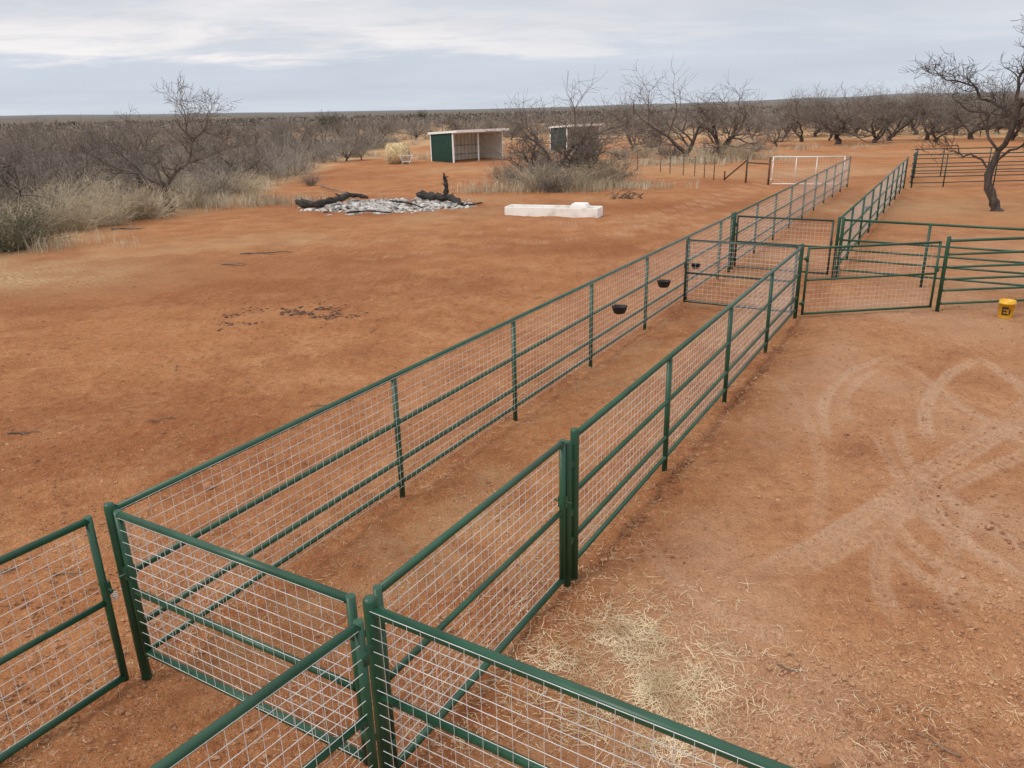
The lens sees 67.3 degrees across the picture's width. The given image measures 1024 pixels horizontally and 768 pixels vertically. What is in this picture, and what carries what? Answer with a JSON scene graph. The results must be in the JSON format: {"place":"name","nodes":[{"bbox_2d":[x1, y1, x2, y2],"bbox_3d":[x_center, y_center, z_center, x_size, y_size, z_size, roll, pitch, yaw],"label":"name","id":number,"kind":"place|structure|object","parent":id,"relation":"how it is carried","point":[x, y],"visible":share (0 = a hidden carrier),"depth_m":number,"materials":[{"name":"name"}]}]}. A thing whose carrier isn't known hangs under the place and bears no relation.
{"place":"outdoors","nodes":[
{"label":"outdoors","id":0,"kind":"place"},
{"bbox_2d":[0,91,1023,767],"bbox_3d":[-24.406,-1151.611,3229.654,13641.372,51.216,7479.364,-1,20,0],"label":"ground","id":1,"kind":"structure","parent":0,"point":[820,547],"depth_m":10.42,"materials":[{"name":"soil"}]},
{"bbox_2d":[0,195,53,234],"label":"brush bush","id":2,"kind":"object","parent":1,"relation":"on","point":[14,204],"visible":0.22,"depth_m":28.40,"materials":[{"name":"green plant"}]},
{"bbox_2d":[0,114,55,152],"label":"mesquite tree","id":3,"kind":"object","parent":1,"relation":"on","point":[19,127],"visible":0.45,"depth_m":89.10,"materials":[{"name":"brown plant"}]},
{"bbox_2d":[0,121,61,198],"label":"mesquite tree","id":4,"kind":"object","parent":1,"relation":"on","point":[22,160],"visible":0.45,"depth_m":39.97,"materials":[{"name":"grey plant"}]},
{"bbox_2d":[0,193,78,253],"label":"sage bush","id":5,"kind":"object","parent":1,"relation":"on","point":[15,245],"visible":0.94,"depth_m":27.00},
{"bbox_2d":[0,122,89,199],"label":"mesquite tree","id":6,"kind":"object","parent":1,"relation":"on","point":[25,170],"visible":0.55,"depth_m":39.48,"materials":[{"name":"brown plant"}]},
{"bbox_2d":[0,125,95,209],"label":"mesquite tree","id":7,"kind":"object","parent":1,"relation":"on","point":[15,175],"visible":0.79,"depth_m":32.84,"materials":[{"name":"brown plant"}]},
{"bbox_2d":[2,175,106,216],"bbox_3d":[-20.715,-8.352,34.929,4.890,2.387,5.662,-18,25,-38],"label":"brush bush","id":8,"kind":"object","parent":1,"relation":"on","point":[22,193],"visible":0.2,"depth_m":34.51,"materials":[{"name":"brown plant"}]},
{"bbox_2d":[0,120,118,169],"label":"mesquite tree","id":9,"kind":"object","parent":1,"relation":"on","point":[61,144],"visible":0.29,"depth_m":62.93,"materials":[{"name":"brown plant"}]},
{"bbox_2d":[0,515,128,762],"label":"open gate","id":10,"kind":"structure","parent":1,"relation":"on","point":[104,583],"depth_m":5.70,"materials":[{"name":"metal"}]},
{"bbox_2d":[0,120,128,187],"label":"mesquite tree","id":11,"kind":"object","parent":1,"relation":"on","point":[64,157],"visible":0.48,"depth_m":45.31,"materials":[{"name":"brown plant"}]},
{"bbox_2d":[28,180,127,225],"bbox_3d":[-19.002,-8.032,34.181,4.398,2.147,5.092,5,21,17],"label":"brush bush","id":12,"kind":"object","parent":1,"relation":"on","point":[69,196],"visible":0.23,"depth_m":33.81,"materials":[{"name":"brown plant"}]},
{"bbox_2d":[26,183,138,232],"bbox_3d":[-18.043,-7.192,31.742,5.230,2.205,4.517,-13,23,-29],"label":"brush bush","id":13,"kind":"object","parent":1,"relation":"on","point":[85,222],"visible":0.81,"depth_m":31.66,"materials":[{"name":"beige plant"}]},
{"bbox_2d":[51,114,122,158],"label":"mesquite tree","id":14,"kind":"object","parent":1,"relation":"on","point":[88,134],"visible":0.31,"depth_m":75.43,"materials":[{"name":"brown plant"}]},
{"bbox_2d":[42,166,135,199],"bbox_3d":[-21.431,-9.955,39.465,4.941,2.412,5.721,-9,21,-20],"label":"brush bush","id":15,"kind":"object","parent":1,"relation":"on","point":[114,181],"visible":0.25,"depth_m":39.47,"materials":[{"name":"brown plant"}]},
{"bbox_2d":[31,119,178,178],"bbox_3d":[-27.891,-15.894,53.091,9.821,4.650,8.060,-9,21,-21],"label":"mesquite tree","id":16,"kind":"object","parent":1,"relation":"on","point":[123,160],"visible":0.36,"depth_m":53.34,"materials":[{"name":"brown plant"}]},
{"bbox_2d":[65,194,150,227],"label":"brush bush","id":17,"kind":"object","parent":1,"relation":"on","point":[107,223],"visible":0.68,"depth_m":33.08,"materials":[{"name":"brown plant"}]},
{"bbox_2d":[75,120,159,169],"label":"mesquite tree","id":18,"kind":"object","parent":1,"relation":"on","point":[127,143],"visible":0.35,"depth_m":60.70,"materials":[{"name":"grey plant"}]},
{"bbox_2d":[76,114,177,155],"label":"mesquite tree","id":19,"kind":"object","parent":1,"relation":"on","point":[126,133],"visible":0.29,"depth_m":84.24,"materials":[{"name":"brown plant"}]},
{"bbox_2d":[73,174,191,220],"bbox_3d":[-17.386,-8.286,34.697,4.643,2.266,5.375,13,24,36],"label":"brush bush","id":20,"kind":"object","parent":1,"relation":"on","point":[131,204],"visible":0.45,"depth_m":34.48,"materials":[{"name":"brown plant"}]},
{"bbox_2d":[100,180,195,219],"bbox_3d":[-16.549,-8.295,34.981,4.022,1.963,4.656,-18,26,-39],"label":"brush bush","id":21,"kind":"object","parent":1,"relation":"on","point":[145,203],"visible":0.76,"depth_m":34.81,"materials":[{"name":"brown plant"}]},
{"bbox_2d":[94,144,205,195],"bbox_3d":[-19.629,-11.560,42.028,5.589,3.329,6.180,-9,21,-21],"label":"bush","id":22,"kind":"object","parent":1,"relation":"on","point":[148,173],"visible":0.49,"depth_m":42.13,"materials":[{"name":"brown plant"}]},
{"bbox_2d":[54,71,252,212],"bbox_3d":[-16.816,-11.229,36.325,8.696,6.727,4.405,-10,21,-22],"label":"mesquite tree","id":23,"kind":"object","parent":1,"relation":"on","point":[176,169],"visible":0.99,"depth_m":36.27,"materials":[{"name":"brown plant"}]},
{"bbox_2d":[152,178,215,208],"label":"brush bush","id":24,"kind":"object","parent":1,"relation":"on","point":[189,191],"visible":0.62,"depth_m":39.16,"materials":[{"name":"beige plant"}]},
{"bbox_2d":[169,171,226,199],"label":"brush bush","id":25,"kind":"object","parent":1,"relation":"on","point":[186,182],"visible":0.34,"depth_m":42.59,"materials":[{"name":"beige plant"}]},
{"bbox_2d":[0,117,404,233],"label":"brushland","id":26,"kind":"structure","parent":1,"relation":"on","point":[290,160],"depth_m":57.55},
{"bbox_2d":[157,113,255,160],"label":"mesquite tree","id":27,"kind":"object","parent":1,"relation":"on","point":[197,145],"visible":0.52,"depth_m":71.29,"materials":[{"name":"grey plant"}]},
{"bbox_2d":[177,164,245,198],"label":"brush bush","id":28,"kind":"object","parent":1,"relation":"on","point":[217,187],"visible":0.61,"depth_m":41.30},
{"bbox_2d":[192,130,291,177],"bbox_3d":[-18.336,-15.275,51.743,7.049,3.910,8.589,-7,20,-16],"label":"mesquite tree","id":29,"kind":"object","parent":1,"relation":"on","point":[244,160],"visible":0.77,"depth_m":52.72,"materials":[{"name":"brown plant"}]},
{"bbox_2d":[214,167,272,191],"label":"brush bush","id":30,"kind":"object","parent":1,"relation":"on","point":[238,177],"visible":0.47,"depth_m":45.60,"materials":[{"name":"beige plant"}]},
{"bbox_2d":[225,118,272,149],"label":"mesquite tree","id":31,"kind":"object","parent":1,"relation":"on","point":[249,138],"visible":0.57,"depth_m":89.70,"materials":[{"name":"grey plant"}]},
{"bbox_2d":[226,177,281,196],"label":"brush bush","id":32,"kind":"object","parent":1,"relation":"on","point":[249,187],"visible":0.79,"depth_m":42.92,"materials":[{"name":"beige plant"}]},
{"bbox_2d":[239,112,303,147],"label":"mesquite tree","id":33,"kind":"object","parent":1,"relation":"on","point":[275,133],"visible":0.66,"depth_m":90.93,"materials":[{"name":"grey plant"}]},
{"bbox_2d":[214,301,368,330],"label":"dark clods","id":34,"kind":"object","parent":1,"relation":"on","point":[302,312],"visible":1,"depth_m":17.52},
{"bbox_2d":[284,115,342,141],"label":"mesquite tree","id":35,"kind":"object","parent":1,"relation":"on","point":[317,128],"visible":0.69,"depth_m":113.69,"materials":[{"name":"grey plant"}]},
{"bbox_2d":[314,135,368,160],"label":"mesquite tree","id":36,"kind":"object","parent":1,"relation":"on","point":[353,151],"visible":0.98,"depth_m":74.03,"materials":[{"name":"brown plant"}]},
{"bbox_2d":[297,197,476,214],"bbox_3d":[-6.027,-8.811,37.758,9.200,0.402,6.600,-1,20,0],"label":"ash heap","id":37,"kind":"object","parent":1,"relation":"on","point":[386,204],"visible":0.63,"depth_m":36.47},
{"bbox_2d":[295,191,367,207],"bbox_3d":[-8.750,-9.033,37.768,3.576,0.635,2.103,-8,21,-18],"label":"charred log","id":38,"kind":"object","parent":37,"relation":"on","point":[304,203],"visible":1,"depth_m":37.30,"materials":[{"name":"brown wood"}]},
{"bbox_2d":[416,190,462,204],"bbox_3d":[-3.583,-9.226,38.002,3.919,0.614,0.847,15,25,38],"label":"charred log","id":39,"kind":"object","parent":37,"relation":"on","point":[422,194],"visible":0.99,"depth_m":37.68,"materials":[{"name":"brown wood"}]},
{"bbox_2d":[384,142,409,163],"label":"hay bale","id":40,"kind":"object","parent":1,"relation":"on","point":[394,151],"visible":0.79,"depth_m":67.72},
{"bbox_2d":[389,120,433,138],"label":"mesquite tree","id":41,"kind":"object","parent":1,"relation":"on","point":[415,130],"visible":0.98,"depth_m":127.30,"materials":[{"name":"brown plant"}]},
{"bbox_2d":[103,213,733,680],"bbox_3d":[1.456,-1.007,13.489,0.081,1.784,18.226,10,22,28],"label":"pipe fence","id":42,"kind":"object","parent":1,"relation":"on","point":[125,587],"visible":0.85,"depth_m":8.54,"materials":[{"name":"metal"}]},
{"bbox_2d":[428,128,508,162],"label":"livestock shed","id":43,"kind":"structure","parent":1,"relation":"on","point":[449,146],"depth_m":71.99,"materials":[{"name":"green metal"}]},
{"bbox_2d":[0,119,1021,253],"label":"dry grass","id":44,"kind":"structure","parent":1,"relation":"on","point":[592,186],"depth_m":43.04,"materials":[{"name":"plant"}]},
{"bbox_2d":[0,238,1022,767],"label":"scattered straw","id":45,"kind":"object","parent":1,"relation":"on","point":[600,594],"visible":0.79,"depth_m":6.30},
{"bbox_2d":[486,161,536,184],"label":"brush bush","id":46,"kind":"object","parent":1,"relation":"on","point":[508,173],"visible":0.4,"depth_m":47.08,"materials":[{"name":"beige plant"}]},
{"bbox_2d":[0,101,1023,167],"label":"brushland","id":47,"kind":"structure","parent":1,"relation":"on","point":[366,126],"depth_m":166.00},
{"bbox_2d":[0,100,1023,133],"bbox_3d":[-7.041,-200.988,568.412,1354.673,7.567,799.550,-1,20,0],"label":"brushland","id":48,"kind":"structure","parent":1,"relation":"on","point":[479,115],"depth_m":484.37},
{"bbox_2d":[0,229,1023,767],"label":"dirt clods","id":49,"kind":"object","parent":1,"relation":"on","point":[724,663],"visible":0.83,"depth_m":6.60,"materials":[{"name":"soil"}]},
{"bbox_2d":[484,105,561,177],"bbox_3d":[0.576,-14.744,47.410,5.312,4.960,5.561,8,22,24],"label":"mesquite tree","id":50,"kind":"object","parent":1,"relation":"on","point":[523,151],"visible":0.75,"depth_m":47.44,"materials":[{"name":"brown plant"}]},
{"bbox_2d":[500,153,561,186],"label":"brush bush","id":51,"kind":"object","parent":1,"relation":"on","point":[514,177],"visible":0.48,"depth_m":44.63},
{"bbox_2d":[504,159,578,190],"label":"brush bush","id":52,"kind":"object","parent":1,"relation":"on","point":[527,180],"visible":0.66,"depth_m":42.61,"materials":[{"name":"brown plant"}]},
{"bbox_2d":[520,152,585,192],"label":"brush bush","id":53,"kind":"object","parent":1,"relation":"on","point":[556,187],"visible":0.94,"depth_m":41.86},
{"bbox_2d":[504,202,602,217],"bbox_3d":[1.778,-7.511,33.063,4.132,0.590,0.950,5,21,18],"label":"water trough","id":54,"kind":"object","parent":1,"relation":"on","point":[579,209],"visible":0.95,"depth_m":32.68,"materials":[{"name":"white concrete"}]},
{"bbox_2d":[563,440,574,586],"bbox_3d":[0.534,1.297,7.211,0.072,1.696,0.143,10,22,28],"label":"gate post","id":55,"kind":"object","parent":1,"relation":"on","point":[569,510],"visible":0.73,"depth_m":7.14,"materials":[{"name":"metal"}]},
{"bbox_2d":[373,439,571,767],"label":"panel gate","id":56,"kind":"structure","parent":55,"relation":"attached to","point":[418,558],"depth_m":5.87,"materials":[{"name":"metal"}]},
{"bbox_2d":[481,71,657,180],"bbox_3d":[2.519,-14.764,44.664,12.143,7.186,9.966,15,25,38],"label":"mesquite tree","id":57,"kind":"object","parent":1,"relation":"on","point":[571,146],"visible":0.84,"depth_m":43.59,"materials":[{"name":"brown plant"}]},
{"bbox_2d":[540,161,600,193],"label":"brush bush","id":58,"kind":"object","parent":1,"relation":"on","point":[580,178],"visible":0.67,"depth_m":42.43,"materials":[{"name":"brown plant"}]},
{"bbox_2d":[362,594,792,767],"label":"pipe fence","id":59,"kind":"object","parent":1,"relation":"on","point":[374,614],"visible":0.98,"depth_m":4.28,"materials":[{"name":"metal"}]},
{"bbox_2d":[113,509,375,765],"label":"crossing gate","id":60,"kind":"structure","parent":59,"relation":"attached to","point":[129,574],"depth_m":5.40,"materials":[{"name":"metal"}]},
{"bbox_2d":[150,618,378,767],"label":"open gate","id":61,"kind":"structure","parent":59,"relation":"attached to","point":[364,653],"depth_m":4.24,"materials":[{"name":"metal"}]},
{"bbox_2d":[550,123,604,150],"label":"livestock shed","id":62,"kind":"structure","parent":1,"relation":"on","point":[556,128],"depth_m":84.33,"materials":[{"name":"green metal"}]},
{"bbox_2d":[546,155,621,189],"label":"brush bush","id":63,"kind":"object","parent":1,"relation":"on","point":[594,175],"visible":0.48,"depth_m":43.54,"materials":[{"name":"brown plant"}]},
{"bbox_2d":[534,101,649,175],"bbox_3d":[4.712,-14.172,45.426,7.289,4.970,6.386,4,20,15],"label":"mesquite tree","id":64,"kind":"object","parent":1,"relation":"on","point":[599,146],"visible":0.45,"depth_m":45.00,"materials":[{"name":"grey plant"}]},
{"bbox_2d":[558,145,650,186],"bbox_3d":[5.296,-12.576,44.874,5.909,2.605,5.104,3,20,11],"label":"brush bush","id":65,"kind":"object","parent":1,"relation":"on","point":[613,173],"visible":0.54,"depth_m":44.56,"materials":[{"name":"beige plant"}]},
{"bbox_2d":[595,148,644,182],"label":"brush bush","id":66,"kind":"object","parent":1,"relation":"on","point":[623,169],"visible":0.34,"depth_m":45.95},
{"bbox_2d":[596,88,681,150],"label":"mesquite tree","id":67,"kind":"object","parent":1,"relation":"on","point":[626,117],"visible":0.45,"depth_m":76.41,"materials":[{"name":"brown plant"}]},
{"bbox_2d":[629,139,666,157],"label":"brush bush","id":68,"kind":"object","parent":1,"relation":"on","point":[642,155],"visible":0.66,"depth_m":68.73,"materials":[{"name":"beige plant"}]},
{"bbox_2d":[630,97,686,154],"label":"mesquite tree","id":69,"kind":"object","parent":1,"relation":"on","point":[656,134],"visible":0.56,"depth_m":71.32,"materials":[{"name":"brown plant"}]},
{"bbox_2d":[588,58,737,162],"bbox_3d":[12.712,-21.957,61.935,11.979,8.501,8.287,-14,23,-31],"label":"mesquite tree","id":70,"kind":"object","parent":1,"relation":"on","point":[677,146],"visible":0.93,"depth_m":62.52,"materials":[{"name":"brown plant"}]},
{"bbox_2d":[647,132,696,158],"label":"brush bush","id":71,"kind":"object","parent":1,"relation":"on","point":[667,148],"visible":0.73,"depth_m":65.07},
{"bbox_2d":[388,538,956,767],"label":"hay scraps","id":72,"kind":"object","parent":1,"relation":"on","point":[650,701],"visible":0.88,"depth_m":6.17,"materials":[{"name":"plant"}]},
{"bbox_2d":[570,243,804,580],"bbox_3d":[3.299,-0.412,11.701,0.081,1.784,11.006,10,22,28],"label":"pipe fence","id":73,"kind":"object","parent":1,"relation":"on","point":[576,484],"visible":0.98,"depth_m":9.37,"materials":[{"name":"metal"}]},
{"bbox_2d":[683,239,798,312],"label":"crossing gate","id":74,"kind":"structure","parent":73,"relation":"attached to","point":[728,275],"depth_m":16.77,"materials":[{"name":"metal"}]},
{"bbox_2d":[799,241,941,314],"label":"side gate","id":75,"kind":"structure","parent":73,"relation":"attached to","point":[936,270],"depth_m":16.25,"materials":[{"name":"metal"}]},
{"bbox_2d":[672,70,789,157],"bbox_3d":[18.874,-21.791,63.371,9.771,7.624,10.926,-12,22,-28],"label":"mesquite tree","id":76,"kind":"object","parent":1,"relation":"on","point":[734,134],"visible":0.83,"depth_m":64.12,"materials":[{"name":"brown plant"}]},
{"bbox_2d":[713,138,751,159],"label":"brush bush","id":77,"kind":"object","parent":1,"relation":"on","point":[726,151],"visible":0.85,"depth_m":63.55,"materials":[{"name":"beige plant"}]},
{"bbox_2d":[723,156,770,184],"bbox_3d":[13.619,-12.422,44.888,0.236,1.700,3.974,-9,21,-22],"label":"brace fence","id":78,"kind":"object","parent":1,"relation":"on","point":[747,162],"visible":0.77,"depth_m":44.49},
{"bbox_2d":[748,107,799,145],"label":"mesquite tree","id":79,"kind":"object","parent":1,"relation":"on","point":[780,130],"visible":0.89,"depth_m":82.64,"materials":[{"name":"brown plant"}]},
{"bbox_2d":[740,88,827,136],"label":"mesquite tree","id":80,"kind":"object","parent":1,"relation":"on","point":[788,112],"visible":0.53,"depth_m":104.11,"materials":[{"name":"brown plant"}]},
{"bbox_2d":[730,156,850,269],"bbox_3d":[12.093,-7.577,31.258,0.081,1.784,24.828,9,22,28],"label":"pipe fence","id":81,"kind":"object","parent":1,"relation":"on","point":[774,212],"visible":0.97,"depth_m":27.70,"materials":[{"name":"metal"}]},
{"bbox_2d":[732,215,834,274],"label":"crossing gate","id":82,"kind":"structure","parent":81,"relation":"attached to","point":[763,242],"depth_m":20.33,"materials":[{"name":"metal"}]},
{"bbox_2d":[773,85,837,141],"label":"mesquite tree","id":83,"kind":"object","parent":1,"relation":"on","point":[797,123],"visible":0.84,"depth_m":89.24,"materials":[{"name":"brown plant"}]},
{"bbox_2d":[770,156,845,184],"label":"white gate","id":84,"kind":"structure","parent":1,"relation":"on","point":[816,166],"depth_m":42.34,"materials":[{"name":"metal"}]},
{"bbox_2d":[776,84,853,136],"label":"mesquite tree","id":85,"kind":"object","parent":1,"relation":"on","point":[816,132],"visible":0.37,"depth_m":103.39,"materials":[{"name":"brown plant"}]},
{"bbox_2d":[813,753,834,767],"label":"rock","id":86,"kind":"object","parent":1,"relation":"on","point":[823,760],"visible":1,"depth_m":5.26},
{"bbox_2d":[780,78,909,143],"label":"mesquite tree","id":87,"kind":"object","parent":1,"relation":"on","point":[836,138],"visible":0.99,"depth_m":81.58,"materials":[{"name":"brown plant"}]},
{"bbox_2d":[810,85,901,135],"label":"mesquite tree","id":88,"kind":"object","parent":1,"relation":"on","point":[857,106],"visible":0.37,"depth_m":103.56,"materials":[{"name":"brown plant"}]},
{"bbox_2d":[814,93,916,143],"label":"mesquite tree","id":89,"kind":"object","parent":1,"relation":"on","point":[885,129],"visible":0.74,"depth_m":84.36,"materials":[{"name":"brown plant"}]},
{"bbox_2d":[831,157,908,277],"bbox_3d":[14.433,-7.171,29.969,0.081,1.784,24.934,10,22,28],"label":"pipe fence","id":90,"kind":"object","parent":1,"relation":"on","point":[872,202],"visible":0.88,"depth_m":26.39,"materials":[{"name":"metal"}]},
{"bbox_2d":[842,86,912,133],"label":"mesquite tree","id":91,"kind":"object","parent":1,"relation":"on","point":[877,129],"visible":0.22,"depth_m":105.89,"materials":[{"name":"brown plant"}]},
{"bbox_2d":[850,82,963,140],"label":"mesquite tree","id":92,"kind":"object","parent":1,"relation":"on","point":[903,125],"visible":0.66,"depth_m":87.86,"materials":[{"name":"brown plant"}]},
{"bbox_2d":[873,74,969,134],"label":"mesquite tree","id":93,"kind":"object","parent":1,"relation":"on","point":[912,126],"visible":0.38,"depth_m":101.94,"materials":[{"name":"brown plant"}]},
{"bbox_2d":[835,217,1023,286],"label":"corral fence","id":94,"kind":"object","parent":1,"relation":"on","point":[923,266],"visible":0.83,"depth_m":18.59,"materials":[{"name":"metal"}]},
{"bbox_2d":[887,82,981,139],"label":"mesquite tree","id":95,"kind":"object","parent":1,"relation":"on","point":[939,115],"visible":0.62,"depth_m":88.22,"materials":[{"name":"brown plant"}]},
{"bbox_2d":[913,101,995,141],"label":"mesquite tree","id":96,"kind":"object","parent":1,"relation":"on","point":[934,135],"visible":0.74,"depth_m":83.36,"materials":[{"name":"brown plant"}]},
{"bbox_2d":[889,79,1022,134],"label":"mesquite tree","id":97,"kind":"object","parent":1,"relation":"on","point":[962,117],"visible":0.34,"depth_m":100.86,"materials":[{"name":"brown plant"}]},
{"bbox_2d":[899,14,1023,211],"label":"mesquite tree","id":98,"kind":"object","parent":1,"relation":"on","point":[991,194],"visible":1,"depth_m":30.95,"materials":[{"name":"brown plant"}]},
{"bbox_2d":[910,152,1023,187],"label":"corral fence","id":99,"kind":"object","parent":1,"relation":"on","point":[945,170],"visible":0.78,"depth_m":40.27,"materials":[{"name":"metal"}]},
{"bbox_2d":[911,146,1023,175],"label":"corral fence","id":100,"kind":"object","parent":1,"relation":"on","point":[941,166],"visible":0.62,"depth_m":45.56,"materials":[{"name":"metal"}]},
{"bbox_2d":[914,80,1023,138],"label":"mesquite tree","id":101,"kind":"object","parent":1,"relation":"on","point":[973,131],"visible":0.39,"depth_m":87.98,"materials":[{"name":"brown plant"}]},
{"bbox_2d":[935,236,1023,311],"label":"corral fence","id":102,"kind":"object","parent":1,"relation":"on","point":[943,272],"visible":0.91,"depth_m":16.46,"materials":[{"name":"metal"}]},
{"bbox_2d":[951,70,1023,133],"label":"mesquite tree","id":103,"kind":"object","parent":1,"relation":"on","point":[1012,90],"visible":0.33,"depth_m":99.15,"materials":[{"name":"brown plant"}]},
{"bbox_2d":[963,84,1023,140],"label":"mesquite tree","id":104,"kind":"object","parent":1,"relation":"on","point":[1007,124],"visible":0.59,"depth_m":83.19,"materials":[{"name":"brown plant"}]},
{"bbox_2d":[998,299,1016,318],"bbox_3d":[10.322,-1.569,16.056,0.316,0.365,0.316,-1,20,0],"label":"bucket","id":105,"kind":"object","parent":1,"relation":"on","point":[1006,308],"visible":1,"depth_m":15.97,"materials":[{"name":"yellow plastic"}]},
{"bbox_2d":[0,0,1023,115],"label":"sky","id":106,"kind":"structure","parent":0,"point":[58,57],"materials":[{"name":"grey"}]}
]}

